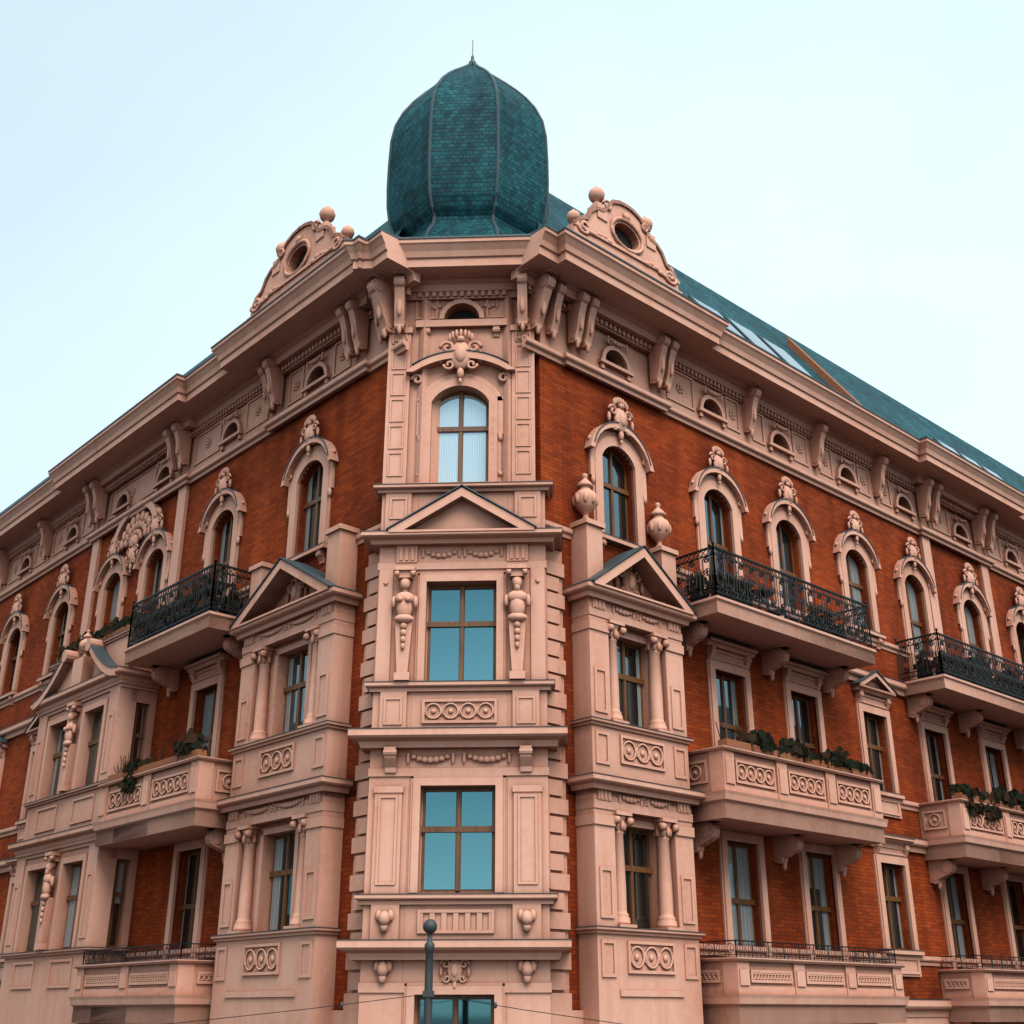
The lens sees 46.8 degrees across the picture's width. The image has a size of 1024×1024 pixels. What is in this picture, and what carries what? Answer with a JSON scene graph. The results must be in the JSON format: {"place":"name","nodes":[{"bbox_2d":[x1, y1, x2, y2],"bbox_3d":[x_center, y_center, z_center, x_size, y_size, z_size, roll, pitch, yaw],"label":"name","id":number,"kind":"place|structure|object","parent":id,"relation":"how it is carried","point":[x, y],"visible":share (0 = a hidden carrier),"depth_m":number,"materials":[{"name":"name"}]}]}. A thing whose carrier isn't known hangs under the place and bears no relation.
{"place":"outdoors","nodes":[
{"label":"outdoors","id":0,"kind":"place"},
{"bbox_2d":[340,919,496,1023],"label":"pole","id":1,"kind":"object","parent":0,"point":[429,927],"depth_m":16.81,"materials":[{"name":"grey metal"}]},
{"bbox_2d":[167,994,620,1023],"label":"overhead cables","id":2,"kind":"object","parent":1,"relation":"attached to","point":[394,998],"visible":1,"depth_m":16.41,"materials":[{"name":"black"}]},
{"bbox_2d":[0,186,1023,1023],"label":"plaster","id":3,"kind":"object","parent":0,"point":[282,341],"depth_m":24.42,"materials":[{"name":"paint"}]},
{"bbox_2d":[438,395,485,481],"bbox_3d":[-1.030,-1.454,23.848,1.010,2.028,0.012,-1,-23,2],"label":"glass","id":4,"kind":"object","parent":3,"relation":"attached to","point":[474,456],"visible":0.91,"depth_m":23.81,"materials":[{"name":"blue glass"}]},
{"bbox_2d":[389,63,547,236],"bbox_3d":[-0.975,-7.881,27.882,3.900,7.020,3.900,-1,-23,2],"label":"slate","id":5,"kind":"object","parent":3,"relation":"on","point":[463,152],"visible":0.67,"depth_m":26.20,"materials":[{"name":"teal tile"}]},
{"bbox_2d":[0,355,1023,1009],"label":"brick","id":6,"kind":"object","parent":3,"relation":"on","point":[572,409],"visible":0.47,"depth_m":26.85,"materials":[{"name":"brick"}]},
{"bbox_2d":[0,55,1023,999],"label":"lead","id":7,"kind":"object","parent":3,"relation":"on","point":[102,655],"depth_m":25.78,"materials":[{"name":"metal"}]},
{"bbox_2d":[0,221,402,513],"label":"slate","id":8,"kind":"object","parent":7,"relation":"on","point":[385,226],"depth_m":38.51,"materials":[{"name":"stone"}]},
{"bbox_2d":[56,569,1023,819],"bbox_3d":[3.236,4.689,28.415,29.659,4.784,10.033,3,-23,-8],"label":"plant","id":9,"kind":"object","parent":7,"relation":"on","point":[763,738],"visible":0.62,"depth_m":25.93,"materials":[{"name":"green plant"}]},
{"bbox_2d":[137,577,1023,700],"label":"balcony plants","id":10,"kind":"object","parent":7,"relation":"on","point":[692,600],"depth_m":26.58,"materials":[{"name":"green plant"}]},
{"bbox_2d":[538,193,1023,491],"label":"slate","id":11,"kind":"object","parent":7,"relation":"on","point":[883,405],"depth_m":36.94,"materials":[{"name":"teal tile"}]},
{"bbox_2d":[692,297,1002,479],"bbox_3d":[13.312,-2.184,37.396,22.460,1.383,0.938,20,-30,-38],"label":"skylight","id":12,"kind":"object","parent":7,"relation":"on","point":[757,341],"visible":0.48,"depth_m":32.13,"materials":[{"name":"blue glass"}]},
{"bbox_2d":[8,391,1023,1023],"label":"window frames","id":13,"kind":"object","parent":3,"relation":"on","point":[462,623],"visible":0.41,"depth_m":24.57,"materials":[{"name":"brown wood"}]},
{"bbox_2d":[420,589,492,1023],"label":"glass","id":14,"kind":"object","parent":13,"relation":"attached to","point":[476,862],"visible":0.94,"depth_m":20.88,"materials":[{"name":"blue glass"}]},
{"bbox_2d":[82,41,1023,969],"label":"iron","id":15,"kind":"object","parent":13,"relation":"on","point":[144,605],"depth_m":26.17,"materials":[{"name":"black metal"}]},
{"bbox_2d":[9,453,1023,968],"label":"glass","id":16,"kind":"object","parent":3,"relation":"on","point":[639,841],"visible":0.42,"depth_m":25.76,"materials":[{"name":"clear glass"}]},
{"bbox_2d":[59,337,1023,811],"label":"terracotta","id":17,"kind":"object","parent":3,"relation":"on","point":[813,365],"visible":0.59,"depth_m":25.88,"materials":[{"name":"brown ceramic"}]},
{"bbox_2d":[296,227,841,476],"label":"attic window","id":18,"kind":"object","parent":3,"relation":"on","point":[622,236],"visible":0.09,"depth_m":26.05,"materials":[{"name":"black"}]},
{"bbox_2d":[0,0,1023,512],"label":"sky","id":19,"kind":"structure","parent":0,"point":[848,175],"materials":[{"name":"blue"}]},
{"bbox_2d":[73,568,1023,773],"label":"dry plant","id":20,"kind":"object","parent":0,"point":[737,738],"visible":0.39,"depth_m":25.64,"materials":[{"name":"brown plant"}]}
]}

